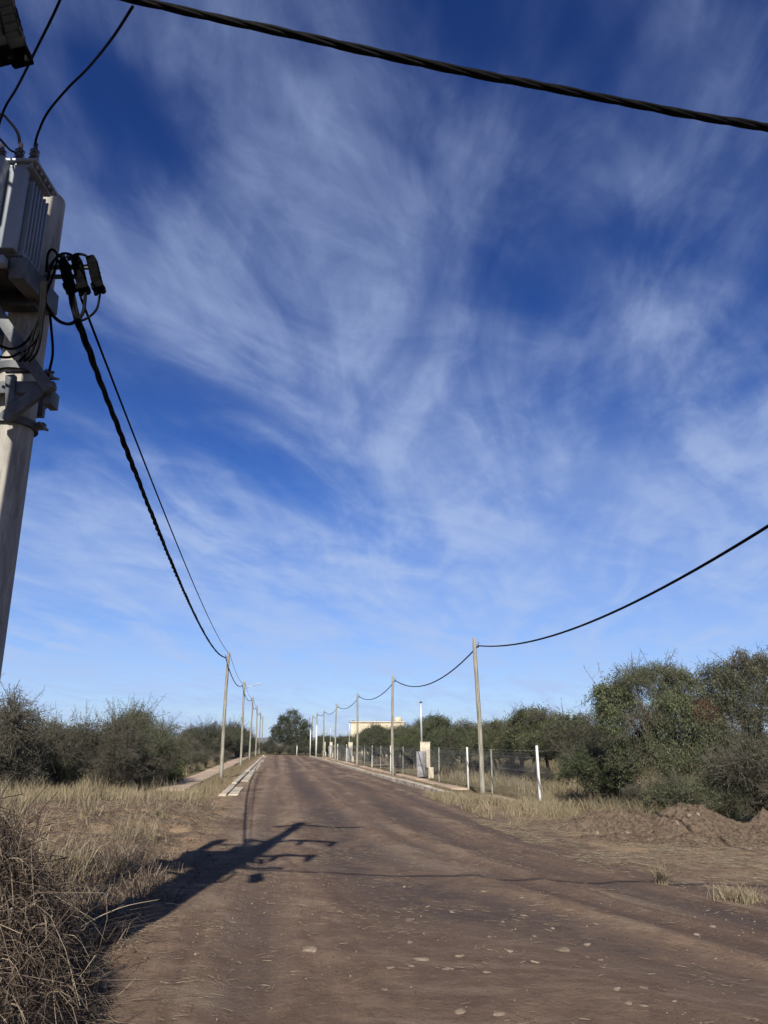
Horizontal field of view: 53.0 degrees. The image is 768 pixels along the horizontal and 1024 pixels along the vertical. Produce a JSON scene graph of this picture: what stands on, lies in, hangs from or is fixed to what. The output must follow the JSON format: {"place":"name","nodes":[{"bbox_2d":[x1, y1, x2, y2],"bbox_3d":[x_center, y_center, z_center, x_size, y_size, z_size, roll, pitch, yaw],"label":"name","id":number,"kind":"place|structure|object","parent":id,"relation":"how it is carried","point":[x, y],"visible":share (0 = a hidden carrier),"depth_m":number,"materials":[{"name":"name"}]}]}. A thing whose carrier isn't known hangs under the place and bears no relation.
{"place":"outdoors","nodes":[
{"label":"outdoors","id":0,"kind":"place"},
{"bbox_2d":[158,756,250,791],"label":"pavement","id":1,"kind":"structure","parent":0,"point":[207,773],"depth_m":39.59,"materials":[{"name":"concrete"}]},
{"bbox_2d":[0,743,767,1003],"bbox_3d":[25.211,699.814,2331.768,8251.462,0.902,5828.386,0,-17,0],"label":"ground","id":2,"kind":"structure","parent":0,"point":[151,914],"depth_m":14.76,"materials":[{"name":"soil"}]},
{"bbox_2d":[0,673,60,791],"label":"bush","id":3,"kind":"object","parent":2,"relation":"on","point":[12,712],"visible":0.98,"depth_m":23.34,"materials":[{"name":"green plant"}]},
{"bbox_2d":[0,713,61,793],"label":"bush","id":4,"kind":"object","parent":2,"relation":"on","point":[34,754],"visible":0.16,"depth_m":24.87,"materials":[{"name":"green plant"}]},
{"bbox_2d":[0,194,87,678],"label":"concrete pole","id":5,"kind":"object","parent":2,"relation":"on","point":[29,395],"visible":0.81,"depth_m":5.77,"materials":[{"name":"concrete"}]},
{"bbox_2d":[0,330,32,349],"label":"cable","id":6,"kind":"object","parent":5,"relation":"attached to","point":[19,346],"visible":0.81,"depth_m":5.69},
{"bbox_2d":[0,142,57,271],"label":"transformer","id":7,"kind":"object","parent":5,"relation":"attached to","point":[26,186],"visible":0.89,"depth_m":5.85,"materials":[{"name":"grey paint"}]},
{"bbox_2d":[0,113,20,143],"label":"cable","id":8,"kind":"object","parent":7,"relation":"attached to","point":[14,127],"visible":0.95,"depth_m":5.99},
{"bbox_2d":[33,5,133,145],"bbox_3d":[-2.084,-2.979,5.306,0.080,0.434,1.890,14,-22,-39],"label":"cable","id":9,"kind":"object","parent":7,"relation":"attached to","point":[117,30],"visible":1,"depth_m":5.37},
{"bbox_2d":[18,281,41,362],"bbox_3d":[-2.446,-1.340,5.373,0.143,0.642,0.054,-9,-19,28],"label":"cable","id":10,"kind":"object","parent":5,"relation":"attached to","point":[23,357],"visible":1,"depth_m":5.30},
{"bbox_2d":[23,281,43,361],"bbox_3d":[-2.420,-1.341,5.370,0.133,0.642,0.044,-10,-19,30],"label":"cable","id":11,"kind":"object","parent":5,"relation":"attached to","point":[31,351],"visible":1,"depth_m":5.29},
{"bbox_2d":[23,281,47,352],"bbox_3d":[-2.414,-1.370,5.374,0.121,0.584,0.071,-6,-18,19],"label":"cable","id":12,"kind":"object","parent":5,"relation":"attached to","point":[43,314],"visible":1,"depth_m":5.35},
{"bbox_2d":[28,281,44,361],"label":"cable","id":13,"kind":"object","parent":5,"relation":"attached to","point":[39,342],"visible":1,"depth_m":5.29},
{"bbox_2d":[47,308,53,376],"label":"cable","id":14,"kind":"object","parent":5,"relation":"attached to","point":[52,344],"visible":0.91,"depth_m":5.85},
{"bbox_2d":[45,248,58,293],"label":"cable","id":15,"kind":"object","parent":5,"relation":"attached to","point":[46,265],"visible":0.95,"depth_m":6.08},
{"bbox_2d":[46,252,72,282],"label":"cable","id":16,"kind":"object","parent":5,"relation":"attached to","point":[53,262],"visible":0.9,"depth_m":6.07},
{"bbox_2d":[58,258,77,294],"bbox_3d":[-2.526,-1.878,6.168,0.174,0.318,0.117,0,-17,0],"label":"fuse switch","id":17,"kind":"object","parent":5,"relation":"attached to","point":[68,283],"visible":0.95,"depth_m":6.12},
{"bbox_2d":[71,255,90,296],"bbox_3d":[-2.424,-1.884,6.170,0.180,0.364,0.117,0,-17,0],"label":"fuse switch","id":18,"kind":"object","parent":5,"relation":"attached to","point":[81,285],"visible":1,"depth_m":6.12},
{"bbox_2d":[46,292,86,325],"bbox_3d":[-2.487,-1.599,5.972,0.324,0.362,0.099,8,-18,-25],"label":"cable","id":19,"kind":"object","parent":18,"relation":"attached to","point":[58,320],"visible":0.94,"depth_m":5.94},
{"bbox_2d":[86,255,105,295],"bbox_3d":[-2.302,-1.888,6.171,0.177,0.356,0.117,0,-17,0],"label":"fuse switch","id":20,"kind":"object","parent":5,"relation":"attached to","point":[97,286],"visible":1,"depth_m":6.12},
{"bbox_2d":[79,294,100,321],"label":"cable","id":21,"kind":"object","parent":20,"relation":"attached to","point":[93,312],"visible":1,"depth_m":6.05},
{"bbox_2d":[1,702,99,784],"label":"bush","id":22,"kind":"object","parent":2,"relation":"on","point":[64,744],"visible":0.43,"depth_m":26.13,"materials":[{"name":"green plant"}]},
{"bbox_2d":[31,705,72,735],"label":"bush","id":23,"kind":"object","parent":2,"relation":"on","point":[48,721],"visible":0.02,"depth_m":31.64,"materials":[{"name":"green plant"}]},
{"bbox_2d":[29,742,78,788],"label":"bush","id":24,"kind":"object","parent":2,"relation":"on","point":[65,773],"visible":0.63,"depth_m":25.63,"materials":[{"name":"green plant"}]},
{"bbox_2d":[0,779,149,1023],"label":"brush heap","id":25,"kind":"object","parent":2,"relation":"on","point":[39,957],"visible":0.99,"depth_m":4.48,"materials":[{"name":"plant"}]},
{"bbox_2d":[23,704,128,787],"bbox_3d":[-10.912,8.437,27.278,3.065,3.295,3.105,-7,-18,21],"label":"bush","id":26,"kind":"object","parent":2,"relation":"on","point":[85,733],"visible":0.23,"depth_m":26.89,"materials":[{"name":"green plant"}]},
{"bbox_2d":[0,783,175,884],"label":"dry grass","id":27,"kind":"structure","parent":2,"relation":"on","point":[91,812],"depth_m":12.93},
{"bbox_2d":[64,697,164,790],"bbox_3d":[-10.200,8.686,28.276,4.360,3.613,3.378,-10,-19,30],"label":"bush","id":28,"kind":"object","parent":2,"relation":"on","point":[131,736],"visible":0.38,"depth_m":27.90,"materials":[{"name":"green plant"}]},
{"bbox_2d":[78,728,151,791],"bbox_3d":[-9.605,8.808,27.188,2.499,2.405,2.917,-6,-18,18],"label":"bush","id":29,"kind":"object","parent":2,"relation":"on","point":[101,767],"visible":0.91,"depth_m":26.93,"materials":[{"name":"green plant"}]},
{"bbox_2d":[0,791,244,987],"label":"dead grass","id":30,"kind":"structure","parent":2,"relation":"on","point":[183,809],"depth_m":13.82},
{"bbox_2d":[24,828,223,1023],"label":"fringe grass","id":31,"kind":"structure","parent":2,"relation":"on","point":[114,914],"depth_m":8.44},
{"bbox_2d":[0,754,250,803],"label":"dry grass","id":32,"kind":"structure","parent":2,"relation":"on","point":[50,791],"depth_m":22.28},
{"bbox_2d":[77,693,180,787],"bbox_3d":[-9.880,8.944,29.830,3.964,3.682,4.126,-5,-17,15],"label":"bush","id":33,"kind":"object","parent":2,"relation":"on","point":[154,743],"visible":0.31,"depth_m":29.48,"materials":[{"name":"green plant"}]},
{"bbox_2d":[109,694,186,780],"bbox_3d":[-10.451,9.912,33.614,3.957,4.090,4.257,4,-17,-13],"label":"bush","id":34,"kind":"object","parent":2,"relation":"on","point":[146,717],"visible":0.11,"depth_m":33.93,"materials":[{"name":"green plant"}]},
{"bbox_2d":[129,740,176,789],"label":"bush","id":35,"kind":"object","parent":2,"relation":"on","point":[163,772],"visible":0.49,"depth_m":29.54,"materials":[{"name":"green plant"}]},
{"bbox_2d":[143,716,197,784],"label":"bush","id":36,"kind":"object","parent":2,"relation":"on","point":[175,773],"visible":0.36,"depth_m":32.41,"materials":[{"name":"green plant"}]},
{"bbox_2d":[177,733,206,752],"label":"bush","id":37,"kind":"object","parent":2,"relation":"on","point":[196,747],"visible":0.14,"depth_m":59.25,"materials":[{"name":"green plant"}]},
{"bbox_2d":[182,748,203,770],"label":"bush","id":38,"kind":"object","parent":2,"relation":"on","point":[198,756],"visible":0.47,"depth_m":47.50,"materials":[{"name":"green plant"}]},
{"bbox_2d":[182,727,216,750],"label":"bush","id":39,"kind":"object","parent":2,"relation":"on","point":[208,743],"visible":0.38,"depth_m":74.25,"materials":[{"name":"green plant"}]},
{"bbox_2d":[197,750,210,767],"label":"bush","id":40,"kind":"object","parent":2,"relation":"on","point":[205,758],"visible":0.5,"depth_m":53.41,"materials":[{"name":"green plant"}]},
{"bbox_2d":[188,714,239,755],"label":"bush","id":41,"kind":"object","parent":2,"relation":"on","point":[211,730],"visible":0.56,"depth_m":80.40,"materials":[{"name":"green plant"}]},
{"bbox_2d":[219,652,229,778],"bbox_3d":[-7.981,10.268,38.360,0.258,6.536,0.225,0,-17,0],"label":"street pole","id":42,"kind":"object","parent":2,"relation":"on","point":[224,723],"visible":0.91,"depth_m":38.28,"materials":[{"name":"concrete"}]},
{"bbox_2d":[68,290,225,657],"bbox_3d":[-5.222,3.073,22.574,0.153,1.294,34.889,3,-17,-9],"label":"cable","id":43,"kind":"object","parent":42,"relation":"attached to","point":[79,325],"visible":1,"depth_m":7.84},
{"bbox_2d":[79,297,229,654],"bbox_3d":[-5.127,2.825,22.681,0.022,0.962,34.785,3,-17,-9],"label":"cable","id":44,"kind":"object","parent":42,"relation":"attached to","point":[101,351],"visible":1,"depth_m":8.53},
{"bbox_2d":[214,718,248,755],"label":"bush","id":45,"kind":"object","parent":2,"relation":"on","point":[237,742],"visible":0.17,"depth_m":86.25,"materials":[{"name":"green plant"}]},
{"bbox_2d":[217,713,254,751],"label":"bush","id":46,"kind":"object","parent":2,"relation":"on","point":[235,725],"visible":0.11,"depth_m":91.97,"materials":[{"name":"green plant"}]},
{"bbox_2d":[219,755,264,795],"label":"kerb","id":47,"kind":"structure","parent":2,"relation":"on","point":[228,789],"depth_m":33.59,"materials":[{"name":"concrete"}]},
{"bbox_2d":[239,682,260,764],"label":"street pole","id":48,"kind":"object","parent":2,"relation":"on","point":[241,744],"visible":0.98,"depth_m":57.89,"materials":[{"name":"grey wood"}]},
{"bbox_2d":[248,696,253,759],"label":"street pole","id":49,"kind":"object","parent":2,"relation":"on","point":[251,728],"visible":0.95,"depth_m":77.39,"materials":[{"name":"concrete"}]},
{"bbox_2d":[240,724,263,754],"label":"bush","id":50,"kind":"object","parent":2,"relation":"on","point":[247,748],"visible":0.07,"depth_m":107.11,"materials":[{"name":"green plant"}]},
{"bbox_2d":[267,707,313,754],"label":"round tree","id":51,"kind":"object","parent":2,"relation":"on","point":[287,729],"visible":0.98,"depth_m":111.88,"materials":[{"name":"green plant"}]},
{"bbox_2d":[295,738,314,755],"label":"bush","id":52,"kind":"object","parent":2,"relation":"on","point":[306,747],"visible":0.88,"depth_m":110.66,"materials":[{"name":"green plant"}]},
{"bbox_2d":[307,737,325,755],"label":"bush","id":53,"kind":"object","parent":2,"relation":"on","point":[319,747],"visible":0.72,"depth_m":111.42,"materials":[{"name":"green plant"}]},
{"bbox_2d":[313,733,332,755],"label":"bush","id":54,"kind":"object","parent":2,"relation":"on","point":[319,739],"visible":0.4,"depth_m":116.70,"materials":[{"name":"green plant"}]},
{"bbox_2d":[334,704,336,761],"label":"street pole","id":55,"kind":"object","parent":2,"relation":"on","point":[335,735],"visible":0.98,"depth_m":80.56,"materials":[{"name":"grey concrete"}]},
{"bbox_2d":[336,736,355,756],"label":"tree","id":56,"kind":"object","parent":2,"relation":"on","point":[343,745],"visible":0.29,"depth_m":99.06,"materials":[{"name":"green plant"}]},
{"bbox_2d":[347,722,353,761],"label":"meter pillar","id":57,"kind":"structure","parent":2,"relation":"on","point":[350,744],"depth_m":80.21,"materials":[{"name":"concrete"}]},
{"bbox_2d":[356,693,359,766],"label":"street pole","id":58,"kind":"object","parent":2,"relation":"on","point":[357,735],"visible":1,"depth_m":63.26,"materials":[{"name":"grey concrete"}]},
{"bbox_2d":[359,723,386,763],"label":"tree","id":59,"kind":"object","parent":2,"relation":"on","point":[368,736],"visible":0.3,"depth_m":72.89,"materials":[{"name":"green plant"}]},
{"bbox_2d":[350,717,405,756],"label":"house","id":60,"kind":"structure","parent":2,"relation":"on","point":[397,720],"depth_m":107.95,"materials":[{"name":"paint"}]},
{"bbox_2d":[358,722,406,758],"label":"tree","id":61,"kind":"object","parent":2,"relation":"on","point":[360,741],"visible":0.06,"depth_m":80.03,"materials":[{"name":"green plant"}]},
{"bbox_2d":[369,728,397,767],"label":"tree","id":62,"kind":"object","parent":2,"relation":"on","point":[381,742],"visible":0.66,"depth_m":62.54,"materials":[{"name":"green plant"}]},
{"bbox_2d":[309,755,467,797],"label":"kerb","id":63,"kind":"structure","parent":2,"relation":"on","point":[416,784],"depth_m":38.96,"materials":[{"name":"concrete"}]},
{"bbox_2d":[391,676,395,775],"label":"street pole","id":64,"kind":"object","parent":2,"relation":"on","point":[392,732],"visible":0.96,"depth_m":46.38,"materials":[{"name":"concrete"}]},
{"bbox_2d":[378,722,416,766],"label":"tree","id":65,"kind":"object","parent":2,"relation":"on","point":[397,729],"visible":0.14,"depth_m":63.11,"materials":[{"name":"green plant"}]},
{"bbox_2d":[387,724,427,767],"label":"tree","id":66,"kind":"object","parent":2,"relation":"on","point":[408,740],"visible":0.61,"depth_m":58.94,"materials":[{"name":"green plant"}]},
{"bbox_2d":[410,711,437,736],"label":"tree","id":67,"kind":"object","parent":2,"relation":"on","point":[423,720],"visible":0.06,"depth_m":75.13,"materials":[{"name":"green plant"}]},
{"bbox_2d":[81,766,767,1023],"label":"straw litter","id":68,"kind":"object","parent":2,"relation":"on","point":[663,848],"visible":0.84,"depth_m":12.79,"materials":[{"name":"plant"}]},
{"bbox_2d":[416,701,433,777],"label":"meter pillar","id":69,"kind":"structure","parent":2,"relation":"on","point":[420,764],"depth_m":44.26,"materials":[{"name":"concrete"}]},
{"bbox_2d":[416,710,452,766],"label":"tree","id":70,"kind":"object","parent":2,"relation":"on","point":[429,728],"visible":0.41,"depth_m":57.65,"materials":[{"name":"green plant"}]},
{"bbox_2d":[330,744,545,799],"bbox_3d":[-0.791,19.819,62.252,0.376,2.069,78.408,3,-17,-8],"label":"fence","id":71,"kind":"object","parent":2,"relation":"on","point":[537,771],"visible":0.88,"depth_m":36.97,"materials":[{"name":"metal"}]},
{"bbox_2d":[418,725,476,773],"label":"tree","id":72,"kind":"object","parent":2,"relation":"on","point":[446,740],"visible":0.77,"depth_m":47.19,"materials":[{"name":"green plant"}]},
{"bbox_2d":[443,717,498,770],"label":"tree","id":73,"kind":"object","parent":2,"relation":"on","point":[466,726],"visible":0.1,"depth_m":49.78,"materials":[{"name":"green plant"}]},
{"bbox_2d":[472,638,484,794],"bbox_3d":[3.506,7.760,28.480,0.286,6.136,0.225,0,-17,0],"label":"street pole","id":74,"kind":"object","parent":2,"relation":"on","point":[481,754],"visible":0.95,"depth_m":28.43,"materials":[{"name":"grey concrete"}]},
{"bbox_2d":[395,647,476,686],"bbox_3d":[2.135,8.085,38.109,0.052,0.955,18.916,3,-17,-8],"label":"cable","id":75,"kind":"object","parent":74,"relation":"attached to","point":[441,677],"visible":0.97,"depth_m":34.48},
{"bbox_2d":[478,524,767,646],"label":"cable","id":76,"kind":"object","parent":74,"relation":"attached to","point":[759,531],"visible":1,"depth_m":15.27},
{"bbox_2d":[469,752,490,774],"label":"shrub","id":77,"kind":"object","parent":2,"relation":"on","point":[488,765],"visible":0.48,"depth_m":47.41,"materials":[{"name":"green plant"}]},
{"bbox_2d":[456,715,527,777],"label":"tree","id":78,"kind":"object","parent":2,"relation":"on","point":[492,739],"visible":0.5,"depth_m":43.77,"materials":[{"name":"green plant"}]},
{"bbox_2d":[499,756,529,778],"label":"shrub","id":79,"kind":"object","parent":2,"relation":"on","point":[513,766],"visible":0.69,"depth_m":40.64,"materials":[{"name":"green plant"}]},
{"bbox_2d":[498,700,550,781],"bbox_3d":[7.398,11.916,40.053,3.282,4.353,4.237,4,-17,-14],"label":"tree","id":80,"kind":"object","parent":2,"relation":"on","point":[513,728],"visible":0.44,"depth_m":39.83,"materials":[{"name":"green plant"}]},
{"bbox_2d":[532,761,556,786],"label":"shrub","id":81,"kind":"object","parent":2,"relation":"on","point":[545,774],"visible":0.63,"depth_m":34.97,"materials":[{"name":"green plant"}]},
{"bbox_2d":[340,757,750,821],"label":"dry grass","id":82,"kind":"structure","parent":2,"relation":"on","point":[546,806],"depth_m":25.59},
{"bbox_2d":[510,698,591,783],"bbox_3d":[8.209,11.306,37.952,4.190,4.374,3.790,-12,-20,34],"label":"tree","id":83,"kind":"object","parent":2,"relation":"on","point":[538,726],"visible":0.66,"depth_m":37.97,"materials":[{"name":"green plant"}]},
{"bbox_2d":[523,814,578,826],"bbox_3d":[4.771,7.489,18.527,3.446,0.398,1.461,0,-17,0],"label":"soil heap","id":84,"kind":"object","parent":2,"relation":"on","point":[544,821],"visible":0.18,"depth_m":18.36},
{"bbox_2d":[538,714,614,783],"bbox_3d":[9.128,11.546,37.344,4.683,3.462,3.374,9,-19,-28],"label":"tree","id":85,"kind":"object","parent":2,"relation":"on","point":[590,733],"visible":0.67,"depth_m":36.77,"materials":[{"name":"green plant"}]},
{"bbox_2d":[551,733,635,803],"bbox_3d":[7.073,8.596,25.761,2.882,2.474,2.836,-2,-17,8],"label":"bush","id":86,"kind":"object","parent":2,"relation":"on","point":[586,765],"visible":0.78,"depth_m":25.30,"materials":[{"name":"green plant"}]},
{"bbox_2d":[571,706,632,742],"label":"tree","id":87,"kind":"object","parent":2,"relation":"on","point":[581,714],"visible":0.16,"depth_m":41.86,"materials":[{"name":"green plant"}]},
{"bbox_2d":[558,808,654,834],"bbox_3d":[5.282,7.096,17.617,2.923,0.619,2.359,0,-17,0],"label":"soil heap","id":88,"kind":"object","parent":2,"relation":"on","point":[636,826],"visible":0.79,"depth_m":17.29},
{"bbox_2d":[609,767,682,815],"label":"bush","id":89,"kind":"object","parent":2,"relation":"on","point":[632,791],"visible":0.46,"depth_m":20.25,"materials":[{"name":"green plant"}]},
{"bbox_2d":[574,647,743,789],"bbox_3d":[8.803,6.809,24.330,5.639,5.169,3.632,0,-17,0],"label":"broad tree","id":90,"kind":"object","parent":2,"relation":"on","point":[692,718],"visible":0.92,"depth_m":24.06,"materials":[{"name":"green plant"}]},
{"bbox_2d":[564,829,767,847],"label":"soil heap","id":91,"kind":"object","parent":2,"relation":"on","point":[662,837],"visible":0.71,"depth_m":15.61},
{"bbox_2d":[635,764,733,817],"bbox_3d":[7.705,7.266,19.677,2.412,1.640,2.127,-6,-18,19],"label":"bush","id":92,"kind":"object","parent":2,"relation":"on","point":[681,792],"visible":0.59,"depth_m":19.35,"materials":[{"name":"green plant"}]},
{"bbox_2d":[651,803,741,835],"bbox_3d":[7.060,6.935,17.272,3.284,0.739,2.621,0,-17,0],"label":"soil heap","id":93,"kind":"object","parent":2,"relation":"on","point":[702,826],"visible":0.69,"depth_m":16.67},
{"bbox_2d":[677,714,767,819],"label":"bush","id":94,"kind":"object","parent":2,"relation":"on","point":[746,760],"visible":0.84,"depth_m":19.44,"materials":[{"name":"green plant"}]},
{"bbox_2d":[683,766,762,820],"bbox_3d":[8.733,7.180,19.830,2.035,1.746,2.002,5,-17,-16],"label":"bush","id":95,"kind":"object","parent":2,"relation":"on","point":[728,795],"visible":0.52,"depth_m":19.39,"materials":[{"name":"green plant"}]},
{"bbox_2d":[686,642,767,807],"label":"broad tree","id":96,"kind":"object","parent":2,"relation":"on","point":[735,686],"visible":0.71,"depth_m":24.50,"materials":[{"name":"green plant"}]},
{"bbox_2d":[734,809,767,834],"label":"soil heap","id":97,"kind":"object","parent":2,"relation":"on","point":[759,820],"visible":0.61,"depth_m":16.38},
{"bbox_3d":[-2.330,-2.348,4.325,1.940,10.921,0.520,0,-17,0],"label":"concrete pole","id":98,"kind":"object","parent":2,"relation":"on","visible":0},
{"bbox_2d":[0,12,16,66],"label":"fuse switch","id":99,"kind":"object","parent":98,"relation":"attached to","point":[7,57],"visible":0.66,"depth_m":4.25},
{"bbox_2d":[0,0,33,68],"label":"fuse switch","id":100,"kind":"object","parent":98,"relation":"attached to","point":[17,43],"visible":0.86,"depth_m":4.33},
{"bbox_2d":[12,0,27,63],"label":"cable","id":101,"kind":"object","parent":100,"relation":"attached to","point":[25,53],"visible":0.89,"depth_m":4.35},
{"bbox_2d":[0,0,61,123],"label":"cable","id":102,"kind":"object","parent":98,"relation":"attached to","point":[33,55],"visible":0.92,"depth_m":5.05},
{"bbox_2d":[120,0,767,131],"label":"cable","id":103,"kind":"object","parent":98,"relation":"attached to","point":[401,58],"visible":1,"depth_m":4.66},
{"bbox_2d":[0,0,767,738],"label":"sky","id":104,"kind":"structure","parent":0,"point":[408,365],"materials":[{"name":"blue"}]},
{"bbox_2d":[322,757,511,802],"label":"pavement","id":105,"kind":"structure","parent":0,"point":[449,786],"depth_m":41.73,"materials":[{"name":"concrete"}]},
{"bbox_2d":[78,755,767,1023],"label":"dirt road","id":106,"kind":"structure","parent":0,"point":[313,789],"depth_m":7.57,"materials":[{"name":"soil"}]},
{"bbox_2d":[228,756,266,795],"bbox_3d":[-10.296,20.990,63.809,0.404,0.343,81.244,2,-17,-7],"label":"gutter","id":107,"kind":"object","parent":106,"relation":"on","point":[235,791],"visible":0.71,"depth_m":36.24,"materials":[{"name":"concrete"}]},
{"bbox_2d":[10,800,767,1023],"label":"gravel","id":108,"kind":"structure","parent":106,"relation":"on","point":[146,957],"depth_m":10.51,"materials":[{"name":"gravel"}]},
{"bbox_2d":[505,816,531,825],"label":"grass tuft","id":109,"kind":"object","parent":106,"relation":"on","point":[518,822],"visible":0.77,"depth_m":18.59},
{"bbox_2d":[641,860,674,884],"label":"grass tuft","id":110,"kind":"object","parent":106,"relation":"on","point":[661,877],"visible":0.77,"depth_m":10.50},
{"bbox_2d":[707,881,767,904],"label":"grass tuft","id":111,"kind":"object","parent":106,"relation":"on","point":[735,896],"visible":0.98,"depth_m":9.48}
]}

